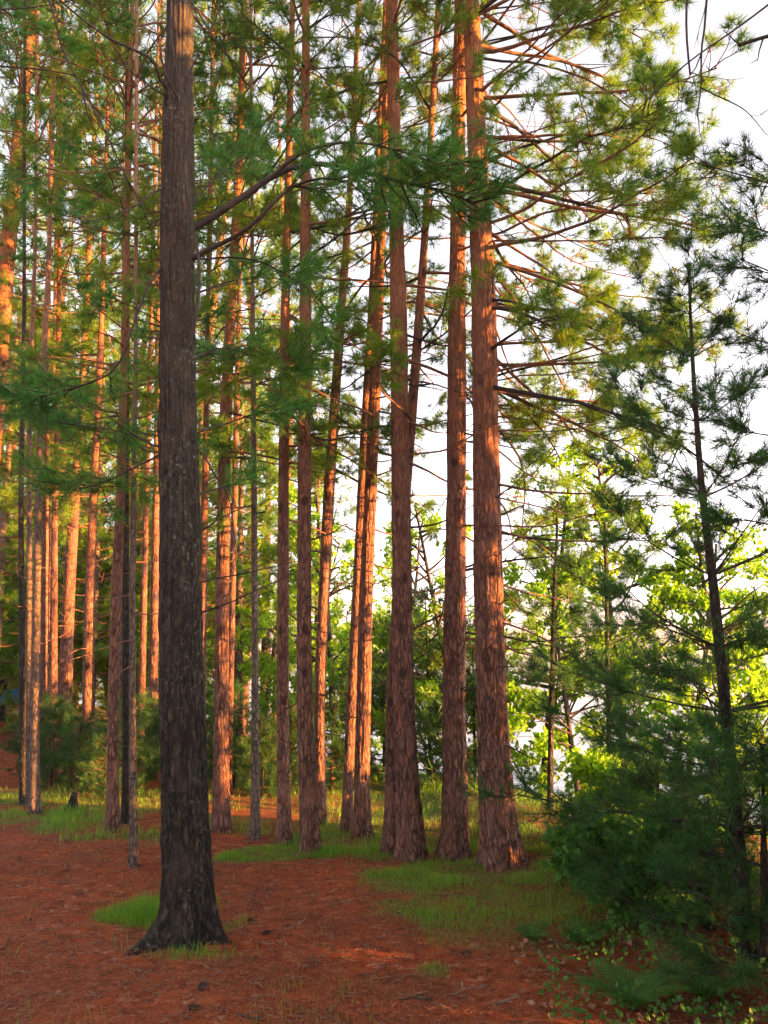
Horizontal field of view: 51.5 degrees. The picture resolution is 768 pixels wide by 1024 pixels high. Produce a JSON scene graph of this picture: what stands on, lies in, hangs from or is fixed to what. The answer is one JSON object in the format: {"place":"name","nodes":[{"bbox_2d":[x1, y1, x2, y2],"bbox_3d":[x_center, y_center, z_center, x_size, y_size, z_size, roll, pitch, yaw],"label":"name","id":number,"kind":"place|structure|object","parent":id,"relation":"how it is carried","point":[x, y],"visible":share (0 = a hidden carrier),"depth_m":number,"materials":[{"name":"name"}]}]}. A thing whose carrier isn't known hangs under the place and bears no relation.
{"place":"outdoors","nodes":[
{"label":"outdoors","id":0,"kind":"place"},
{"bbox_2d":[0,702,767,1023],"bbox_3d":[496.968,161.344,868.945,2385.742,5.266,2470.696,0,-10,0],"label":"ground","id":1,"kind":"structure","parent":0,"point":[10,833],"depth_m":4.60,"materials":[{"name":"brown soil"}]},
{"bbox_2d":[0,604,18,681],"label":"broadleaf tree","id":2,"kind":"object","parent":1,"relation":"on","point":[7,640],"visible":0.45,"depth_m":14.66,"materials":[{"name":"green plant"}]},
{"bbox_2d":[0,690,78,778],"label":"young pine","id":3,"kind":"object","parent":1,"relation":"on","point":[14,743],"visible":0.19,"depth_m":10.50,"materials":[{"name":"green plant"}]},
{"bbox_2d":[0,516,80,684],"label":"broadleaf tree","id":4,"kind":"object","parent":1,"relation":"on","point":[15,669],"visible":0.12,"depth_m":15.02,"materials":[{"name":"green plant"}]},
{"bbox_2d":[0,275,90,679],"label":"leafy pine","id":5,"kind":"object","parent":1,"relation":"on","point":[4,533],"visible":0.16,"depth_m":14.05,"materials":[{"name":"green plant"}]},
{"bbox_2d":[14,691,86,788],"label":"young pine","id":6,"kind":"object","parent":1,"relation":"on","point":[56,714],"visible":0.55,"depth_m":9.89,"materials":[{"name":"green plant"}]},
{"bbox_2d":[0,461,113,734],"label":"broadleaf tree","id":7,"kind":"object","parent":1,"relation":"on","point":[11,629],"visible":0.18,"depth_m":14.97,"materials":[{"name":"green plant"}]},
{"bbox_2d":[2,538,111,732],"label":"broadleaf tree","id":8,"kind":"object","parent":1,"relation":"on","point":[61,581],"visible":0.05,"depth_m":15.68,"materials":[{"name":"green plant"}]},
{"bbox_2d":[5,118,116,645],"bbox_3d":[-7.106,-2.308,17.514,3.314,13.849,3.221,8,-13,-38],"label":"red pine","id":9,"kind":"object","parent":1,"relation":"on","point":[62,292],"visible":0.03,"depth_m":17.64,"materials":[{"name":"green plant"}]},
{"bbox_2d":[0,0,122,814],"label":"red pine","id":10,"kind":"object","parent":1,"relation":"on","point":[35,806],"visible":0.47,"depth_m":8.69,"materials":[{"name":"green plant"}]},
{"bbox_2d":[0,0,124,804],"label":"white pine","id":11,"kind":"object","parent":1,"relation":"on","point":[22,695],"visible":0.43,"depth_m":9.23,"materials":[{"name":"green plant"}]},
{"bbox_2d":[0,0,133,762],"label":"red pine","id":12,"kind":"object","parent":1,"relation":"on","point":[44,618],"visible":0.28,"depth_m":11.47,"materials":[{"name":"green plant"}]},
{"bbox_2d":[0,0,140,806],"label":"red pine","id":13,"kind":"object","parent":1,"relation":"on","point":[29,515],"visible":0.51,"depth_m":9.38,"materials":[{"name":"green plant"}]},
{"bbox_2d":[0,0,142,610],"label":"red pine","id":14,"kind":"object","parent":1,"relation":"on","point":[6,246],"visible":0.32,"depth_m":11.49,"materials":[{"name":"green plant"}]},
{"bbox_2d":[0,275,147,691],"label":"leafy pine","id":15,"kind":"object","parent":1,"relation":"on","point":[12,558],"visible":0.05,"depth_m":15.83,"materials":[{"name":"green plant"}]},
{"bbox_2d":[0,5,148,775],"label":"red pine","id":16,"kind":"object","parent":1,"relation":"on","point":[53,675],"visible":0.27,"depth_m":11.30,"materials":[{"name":"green plant"}]},
{"bbox_2d":[1,10,147,769],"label":"red pine","id":17,"kind":"object","parent":1,"relation":"on","point":[66,641],"visible":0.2,"depth_m":11.79,"materials":[{"name":"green plant"}]},
{"bbox_2d":[46,709,105,793],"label":"young pine","id":18,"kind":"object","parent":1,"relation":"on","point":[62,760],"visible":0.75,"depth_m":9.52,"materials":[{"name":"green plant"}]},
{"bbox_2d":[0,0,157,748],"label":"red pine","id":19,"kind":"object","parent":1,"relation":"on","point":[11,484],"visible":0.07,"depth_m":12.79,"materials":[{"name":"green plant"}]},
{"bbox_2d":[0,0,159,235],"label":"white pine","id":20,"kind":"object","parent":1,"relation":"on","point":[45,25],"visible":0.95,"depth_m":6.34,"materials":[{"name":"green plant"}]},
{"bbox_2d":[7,329,153,727],"bbox_3d":[-5.064,0.356,14.439,2.893,7.761,2.914,-9,-14,41],"label":"leafy pine","id":21,"kind":"object","parent":1,"relation":"on","point":[106,539],"visible":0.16,"depth_m":14.22,"materials":[{"name":"green plant"}]},
{"bbox_2d":[40,0,164,772],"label":"red pine","id":22,"kind":"object","parent":1,"relation":"on","point":[103,90],"visible":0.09,"depth_m":11.26,"materials":[{"name":"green plant"}]},
{"bbox_2d":[58,497,151,725],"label":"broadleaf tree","id":23,"kind":"object","parent":1,"relation":"on","point":[103,703],"visible":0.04,"depth_m":16.61,"materials":[{"name":"green plant"}]},
{"bbox_2d":[73,717,140,801],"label":"young pine","id":24,"kind":"object","parent":1,"relation":"on","point":[97,743],"visible":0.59,"depth_m":8.98,"materials":[{"name":"green plant"}]},
{"bbox_2d":[62,550,158,738],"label":"broadleaf tree","id":25,"kind":"object","parent":1,"relation":"on","point":[80,575],"visible":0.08,"depth_m":15.21,"materials":[{"name":"green plant"}]},
{"bbox_2d":[0,0,225,784],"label":"red pine","id":26,"kind":"object","parent":1,"relation":"on","point":[88,676],"visible":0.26,"depth_m":10.84,"materials":[{"name":"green plant"}]},
{"bbox_2d":[84,689,160,795],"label":"young pine","id":27,"kind":"object","parent":1,"relation":"on","point":[151,758],"visible":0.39,"depth_m":9.48,"materials":[{"name":"green plant"}]},
{"bbox_2d":[96,570,158,705],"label":"broadleaf tree","id":28,"kind":"object","parent":1,"relation":"on","point":[99,665],"visible":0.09,"depth_m":15.19,"materials":[{"name":"green plant"}]},
{"bbox_2d":[0,0,272,832],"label":"red pine","id":29,"kind":"object","parent":1,"relation":"on","point":[112,815],"visible":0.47,"depth_m":7.92,"materials":[{"name":"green plant"}]},
{"bbox_2d":[66,295,215,666],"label":"leafy pine","id":30,"kind":"object","parent":1,"relation":"on","point":[138,550],"visible":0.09,"depth_m":16.58,"materials":[{"name":"green plant"}]},
{"bbox_2d":[0,0,289,823],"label":"white pine","id":31,"kind":"object","parent":1,"relation":"on","point":[73,149],"visible":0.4,"depth_m":8.59,"materials":[{"name":"green plant"}]},
{"bbox_2d":[60,0,235,787],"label":"red pine","id":32,"kind":"object","parent":1,"relation":"on","point":[142,647],"visible":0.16,"depth_m":10.48,"materials":[{"name":"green plant"}]},
{"bbox_2d":[136,693,160,782],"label":"young pine","id":33,"kind":"object","parent":1,"relation":"on","point":[153,733],"visible":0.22,"depth_m":10.38,"materials":[{"name":"green plant"}]},
{"bbox_2d":[0,0,299,868],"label":"red pine","id":34,"kind":"object","parent":1,"relation":"on","point":[98,178],"visible":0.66,"depth_m":6.87,"materials":[{"name":"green plant"}]},
{"bbox_2d":[96,0,225,780],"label":"red pine","id":35,"kind":"object","parent":1,"relation":"on","point":[153,651],"visible":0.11,"depth_m":10.97,"materials":[{"name":"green plant"}]},
{"bbox_2d":[20,0,324,712],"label":"red pine","id":36,"kind":"object","parent":1,"relation":"on","point":[42,192],"visible":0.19,"depth_m":8.60,"materials":[{"name":"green plant"}]},
{"bbox_2d":[92,43,297,626],"bbox_3d":[-3.632,-3.136,15.432,4.722,15.088,3.509,0,-10,0],"label":"red pine","id":37,"kind":"object","parent":1,"relation":"on","point":[214,480],"visible":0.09,"depth_m":15.33,"materials":[{"name":"green plant"}]},
{"bbox_2d":[129,320,296,682],"bbox_3d":[-2.987,0.138,14.196,3.361,8.218,2.766,-6,-12,31],"label":"leafy pine","id":38,"kind":"object","parent":1,"relation":"on","point":[247,503],"visible":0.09,"depth_m":14.02,"materials":[{"name":"green plant"}]},
{"bbox_2d":[72,0,387,833],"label":"red pine","id":39,"kind":"object","parent":1,"relation":"on","point":[220,802],"visible":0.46,"depth_m":7.59,"materials":[{"name":"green plant"}]},
{"bbox_2d":[206,677,276,790],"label":"young pine","id":40,"kind":"object","parent":1,"relation":"on","point":[246,708],"visible":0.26,"depth_m":9.81,"materials":[{"name":"green plant"}]},
{"bbox_2d":[158,622,328,760],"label":"broadleaf tree","id":41,"kind":"object","parent":1,"relation":"on","point":[244,637],"visible":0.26,"depth_m":12.36,"materials":[{"name":"green plant"}]},
{"bbox_2d":[138,0,355,795],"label":"red pine","id":42,"kind":"object","parent":1,"relation":"on","point":[232,593],"visible":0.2,"depth_m":10.02,"materials":[{"name":"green plant"}]},
{"bbox_2d":[155,0,353,840],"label":"red pine","id":43,"kind":"object","parent":1,"relation":"on","point":[254,834],"visible":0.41,"depth_m":7.56,"materials":[{"name":"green plant"}]},
{"bbox_2d":[197,353,315,757],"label":"broadleaf tree","id":44,"kind":"object","parent":1,"relation":"on","point":[238,655],"visible":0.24,"depth_m":13.14,"materials":[{"name":"green needle"},{"name":"bark"}]},
{"bbox_2d":[229,706,296,796],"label":"young pine","id":45,"kind":"object","parent":1,"relation":"on","point":[244,748],"visible":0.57,"depth_m":9.16,"materials":[{"name":"green plant"}]},
{"bbox_2d":[91,0,440,845],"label":"red pine","id":46,"kind":"object","parent":1,"relation":"on","point":[283,744],"visible":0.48,"depth_m":7.29,"materials":[{"name":"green plant"}]},
{"bbox_2d":[195,93,337,736],"bbox_3d":[-3.064,-2.679,18.680,4.089,15.740,4.214,7,-12,-34],"label":"red pine","id":47,"kind":"object","parent":1,"relation":"on","point":[276,507],"visible":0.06,"depth_m":18.58,"materials":[{"name":"green plant"}]},
{"bbox_2d":[212,527,335,745],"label":"broadleaf tree","id":48,"kind":"object","parent":1,"relation":"on","point":[246,613],"visible":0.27,"depth_m":13.29,"materials":[{"name":"green plant"}]},
{"bbox_2d":[208,309,339,738],"bbox_3d":[-2.407,0.111,16.051,3.186,9.120,3.807,0,-10,0],"label":"leafy pine","id":49,"kind":"object","parent":1,"relation":"on","point":[269,505],"visible":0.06,"depth_m":15.72,"materials":[{"name":"green plant"}]},
{"bbox_2d":[0,0,558,955],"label":"white pine","id":50,"kind":"object","parent":1,"relation":"on","point":[188,914],"visible":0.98,"depth_m":5.11,"materials":[{"name":"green plant"}]},
{"bbox_2d":[248,696,332,792],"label":"young pine","id":51,"kind":"object","parent":1,"relation":"on","point":[293,761],"visible":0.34,"depth_m":9.36,"materials":[{"name":"green plant"}]},
{"bbox_2d":[248,653,339,765],"bbox_3d":[-1.417,2.982,12.079,1.488,1.720,1.433,0,-10,0],"label":"leafy bush","id":52,"kind":"object","parent":1,"relation":"on","point":[263,702],"visible":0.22,"depth_m":11.86,"materials":[{"name":"green plant"}]},
{"bbox_2d":[102,0,492,854],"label":"red pine","id":53,"kind":"object","parent":1,"relation":"on","point":[310,838],"visible":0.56,"depth_m":6.99,"materials":[{"name":"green plant"}]},
{"bbox_2d":[242,94,360,741],"bbox_3d":[-2.083,-2.490,16.038,2.872,14.243,3.057,-7,-12,35],"label":"red pine","id":54,"kind":"object","parent":1,"relation":"on","point":[281,184],"visible":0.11,"depth_m":16.12,"materials":[{"name":"green plant"}]},
{"bbox_2d":[258,522,379,745],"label":"broadleaf tree","id":55,"kind":"object","parent":1,"relation":"on","point":[348,547],"visible":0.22,"depth_m":15.41,"materials":[{"name":"green plant"}]},
{"bbox_2d":[257,408,388,712],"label":"leafy pine","id":56,"kind":"object","parent":1,"relation":"on","point":[315,597],"visible":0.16,"depth_m":14.89,"materials":[{"name":"green plant"}]},
{"bbox_2d":[258,448,391,764],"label":"broadleaf tree","id":57,"kind":"object","parent":1,"relation":"on","point":[316,544],"visible":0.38,"depth_m":12.36,"materials":[{"name":"green plant"}]},
{"bbox_2d":[291,677,375,793],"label":"young pine","id":58,"kind":"object","parent":1,"relation":"on","point":[333,746],"visible":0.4,"depth_m":9.64,"materials":[{"name":"green plant"}]},
{"bbox_2d":[194,0,508,826],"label":"red pine","id":59,"kind":"object","parent":1,"relation":"on","point":[320,694],"visible":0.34,"depth_m":8.10,"materials":[{"name":"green plant"}]},
{"bbox_2d":[313,629,439,765],"bbox_3d":[-0.012,2.920,12.393,2.527,2.220,2.180,0,-10,0],"label":"leafy bush","id":60,"kind":"object","parent":1,"relation":"on","point":[330,644],"visible":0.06,"depth_m":12.13,"materials":[{"name":"green plant"}]},
{"bbox_2d":[325,609,440,778],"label":"young pine","id":61,"kind":"object","parent":1,"relation":"on","point":[373,757],"visible":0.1,"depth_m":10.78,"materials":[{"name":"green plant"}]},
{"bbox_2d":[0,818,767,1023],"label":"twig litter","id":62,"kind":"object","parent":1,"relation":"on","point":[342,986],"visible":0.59,"depth_m":4.25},
{"bbox_2d":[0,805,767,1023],"bbox_3d":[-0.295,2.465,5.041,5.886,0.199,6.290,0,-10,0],"label":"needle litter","id":63,"kind":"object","parent":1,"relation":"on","point":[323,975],"visible":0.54,"depth_m":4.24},
{"bbox_2d":[1,876,767,1023],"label":"leaf litter","id":64,"kind":"object","parent":1,"relation":"on","point":[591,1005],"visible":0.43,"depth_m":4.01,"materials":[{"name":"brown plant"}]},
{"bbox_2d":[229,0,545,839],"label":"red pine","id":65,"kind":"object","parent":1,"relation":"on","point":[361,810],"visible":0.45,"depth_m":7.47,"materials":[{"name":"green plant"}]},
{"bbox_2d":[272,0,505,832],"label":"red pine","id":66,"kind":"object","parent":1,"relation":"on","point":[346,821],"visible":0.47,"depth_m":7.77,"materials":[{"name":"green plant"}]},
{"bbox_2d":[372,501,444,653],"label":"broadleaf tree","id":67,"kind":"object","parent":1,"relation":"on","point":[384,598],"visible":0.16,"depth_m":14.80,"materials":[{"name":"green plant"}]},
{"bbox_2d":[370,565,476,790],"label":"young pine","id":68,"kind":"object","parent":1,"relation":"on","point":[431,767],"visible":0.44,"depth_m":9.93,"materials":[{"name":"green plant"}]},
{"bbox_2d":[340,624,510,780],"bbox_3d":[0.404,2.495,10.362,2.252,2.095,1.692,-5,-11,25],"label":"leafy bush","id":69,"kind":"object","parent":1,"relation":"on","point":[382,645],"visible":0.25,"depth_m":10.20,"materials":[{"name":"green plant"}]},
{"bbox_2d":[278,0,591,863],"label":"red pine","id":70,"kind":"object","parent":1,"relation":"on","point":[410,840],"visible":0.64,"depth_m":6.88,"materials":[{"name":"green plant"}]},
{"bbox_2d":[310,0,565,854],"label":"red pine","id":71,"kind":"object","parent":1,"relation":"on","point":[388,834],"visible":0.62,"depth_m":7.24,"materials":[{"name":"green plant"}]},
{"bbox_2d":[379,498,527,777],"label":"broadleaf tree","id":72,"kind":"object","parent":1,"relation":"on","point":[435,519],"visible":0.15,"depth_m":12.71,"materials":[{"name":"green plant"}]},
{"bbox_2d":[417,627,548,788],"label":"young pine","id":73,"kind":"object","parent":1,"relation":"on","point":[474,732],"visible":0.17,"depth_m":9.96,"materials":[{"name":"green plant"}]},
{"bbox_2d":[414,646,600,781],"bbox_3d":[1.612,2.570,10.066,2.384,2.013,2.077,-9,-13,40],"label":"leafy bush","id":74,"kind":"object","parent":1,"relation":"on","point":[563,739],"visible":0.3,"depth_m":9.56,"materials":[{"name":"green plant"}]},
{"bbox_2d":[513,922,549,939],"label":"fern","id":75,"kind":"object","parent":1,"relation":"on","point":[533,934],"visible":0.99,"depth_m":4.54,"materials":[{"name":"green plant"}]},
{"bbox_2d":[466,485,618,811],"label":"young pine","id":76,"kind":"object","parent":1,"relation":"on","point":[555,547],"visible":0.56,"depth_m":8.01,"materials":[{"name":"green plant"}]},
{"bbox_2d":[466,441,641,793],"bbox_3d":[2.195,1.502,10.598,2.548,4.610,1.942,-4,-11,23],"label":"broadleaf tree","id":77,"kind":"object","parent":1,"relation":"on","point":[542,575],"visible":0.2,"depth_m":10.48,"materials":[{"name":"green plant"}]},
{"bbox_2d":[469,551,661,795],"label":"broadleaf tree","id":78,"kind":"object","parent":1,"relation":"on","point":[517,720],"visible":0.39,"depth_m":9.40,"materials":[{"name":"green plant"}]},
{"bbox_2d":[409,0,749,861],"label":"red pine","id":79,"kind":"object","parent":1,"relation":"on","point":[453,842],"visible":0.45,"depth_m":6.69,"materials":[{"name":"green plant"}]},
{"bbox_2d":[536,806,632,894],"bbox_3d":[1.412,2.328,5.410,0.726,0.637,0.686,-5,-11,26],"label":"leafy shrub","id":80,"kind":"object","parent":1,"relation":"on","point":[555,859],"visible":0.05,"depth_m":5.41,"materials":[{"name":"green plant"}]},
{"bbox_2d":[560,916,609,945],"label":"fern","id":81,"kind":"object","parent":1,"relation":"on","point":[580,924],"visible":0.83,"depth_m":4.46,"materials":[{"name":"green plant"}]},
{"bbox_2d":[403,0,767,872],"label":"red pine","id":82,"kind":"object","parent":1,"relation":"on","point":[501,846],"visible":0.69,"depth_m":6.56,"materials":[{"name":"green plant"}]},
{"bbox_2d":[454,208,767,959],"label":"young pine","id":83,"kind":"object","parent":1,"relation":"on","point":[735,826],"visible":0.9,"depth_m":4.44,"materials":[{"name":"green plant"}]},
{"bbox_2d":[513,510,711,757],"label":"young pine","id":84,"kind":"object","parent":1,"relation":"on","point":[568,565],"visible":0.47,"depth_m":7.69,"materials":[{"name":"green plant"}]},
{"bbox_2d":[522,660,705,802],"bbox_3d":[2.904,3.033,10.383,2.379,2.298,1.960,0,-10,0],"label":"leafy bush","id":85,"kind":"object","parent":1,"relation":"on","point":[541,777],"visible":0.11,"depth_m":10.10,"materials":[{"name":"green plant"}]},
{"bbox_2d":[563,747,665,825],"bbox_3d":[1.939,2.375,6.582,0.902,0.829,1.077,0,-10,0],"label":"leafy shrub","id":86,"kind":"object","parent":1,"relation":"on","point":[590,767],"visible":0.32,"depth_m":6.57,"materials":[{"name":"green plant"}]},
{"bbox_2d":[541,430,689,765],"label":"broadleaf tree","id":87,"kind":"object","parent":1,"relation":"on","point":[676,580],"visible":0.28,"depth_m":10.34,"materials":[{"name":"green plant"}]},
{"bbox_2d":[479,0,767,548],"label":"red pine","id":88,"kind":"object","parent":1,"relation":"on","point":[530,453],"visible":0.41,"depth_m":7.62,"materials":[{"name":"green plant"}]},
{"bbox_2d":[571,957,692,1011],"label":"fern","id":89,"kind":"object","parent":1,"relation":"on","point":[639,991],"visible":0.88,"depth_m":3.66,"materials":[{"name":"green plant"}]},
{"bbox_2d":[550,803,725,936],"bbox_3d":[1.538,2.149,4.746,0.977,0.710,0.797,7,-13,-35],"label":"leafy shrub","id":90,"kind":"object","parent":1,"relation":"on","point":[598,830],"visible":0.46,"depth_m":4.64,"materials":[{"name":"green plant"}]},
{"bbox_2d":[530,867,767,1023],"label":"ground cover","id":91,"kind":"object","parent":1,"relation":"on","point":[699,1007],"visible":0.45,"depth_m":3.69,"materials":[{"name":"green plant"}]},
{"bbox_2d":[555,744,759,908],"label":"young pine","id":92,"kind":"object","parent":1,"relation":"on","point":[654,778],"visible":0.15,"depth_m":5.16,"materials":[{"name":"green plant"}]},
{"bbox_2d":[561,691,767,1001],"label":"young pine","id":93,"kind":"object","parent":1,"relation":"on","point":[695,845],"visible":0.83,"depth_m":3.92,"materials":[{"name":"green plant"}]},
{"bbox_2d":[569,0,767,656],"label":"white pine","id":94,"kind":"object","parent":1,"relation":"on","point":[735,226],"visible":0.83,"depth_m":4.81,"materials":[{"name":"green plant"}]},
{"bbox_2d":[582,776,767,947],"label":"young pine","id":95,"kind":"object","parent":1,"relation":"on","point":[744,920],"visible":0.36,"depth_m":4.39,"materials":[{"name":"green plant"}]},
{"bbox_2d":[596,648,767,908],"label":"young pine","id":96,"kind":"object","parent":1,"relation":"on","point":[687,717],"visible":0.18,"depth_m":5.67,"materials":[{"name":"green plant"}]},
{"bbox_2d":[629,524,767,773],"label":"broadleaf tree","id":97,"kind":"object","parent":1,"relation":"on","point":[727,596],"visible":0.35,"depth_m":10.26,"materials":[{"name":"green plant"}]},
{"bbox_2d":[636,500,767,830],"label":"broadleaf tree","id":98,"kind":"object","parent":1,"relation":"on","point":[756,569],"visible":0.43,"depth_m":9.99,"materials":[{"name":"green plant"}]},
{"bbox_2d":[665,956,756,1000],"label":"fern","id":99,"kind":"object","parent":1,"relation":"on","point":[707,990],"visible":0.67,"depth_m":3.75,"materials":[{"name":"green plant"}]},
{"bbox_2d":[664,630,767,822],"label":"leafy bush","id":100,"kind":"object","parent":1,"relation":"on","point":[743,676],"visible":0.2,"depth_m":8.65,"materials":[{"name":"green plant"}]},
{"bbox_2d":[683,674,767,833],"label":"leafy bush","id":101,"kind":"object","parent":1,"relation":"on","point":[762,692],"visible":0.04,"depth_m":9.85,"materials":[{"name":"green plant"}]},
{"bbox_2d":[0,757,767,1023],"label":"grass","id":102,"kind":"structure","parent":0,"point":[133,907],"depth_m":5.79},
{"bbox_2d":[0,0,767,630],"label":"sky","id":103,"kind":"structure","parent":0,"point":[751,92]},
{"bbox_2d":[79,661,767,830],"bbox_3d":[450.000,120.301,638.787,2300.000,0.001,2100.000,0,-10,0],"label":"lake","id":104,"kind":"structure","parent":0,"point":[583,701],"depth_m":48.74,"materials":[{"name":"white liquid"}]},
{"bbox_2d":[258,626,767,660],"bbox_3d":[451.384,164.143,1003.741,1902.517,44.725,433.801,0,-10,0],"label":"hills","id":105,"kind":"structure","parent":0,"point":[700,653],"depth_m":876.24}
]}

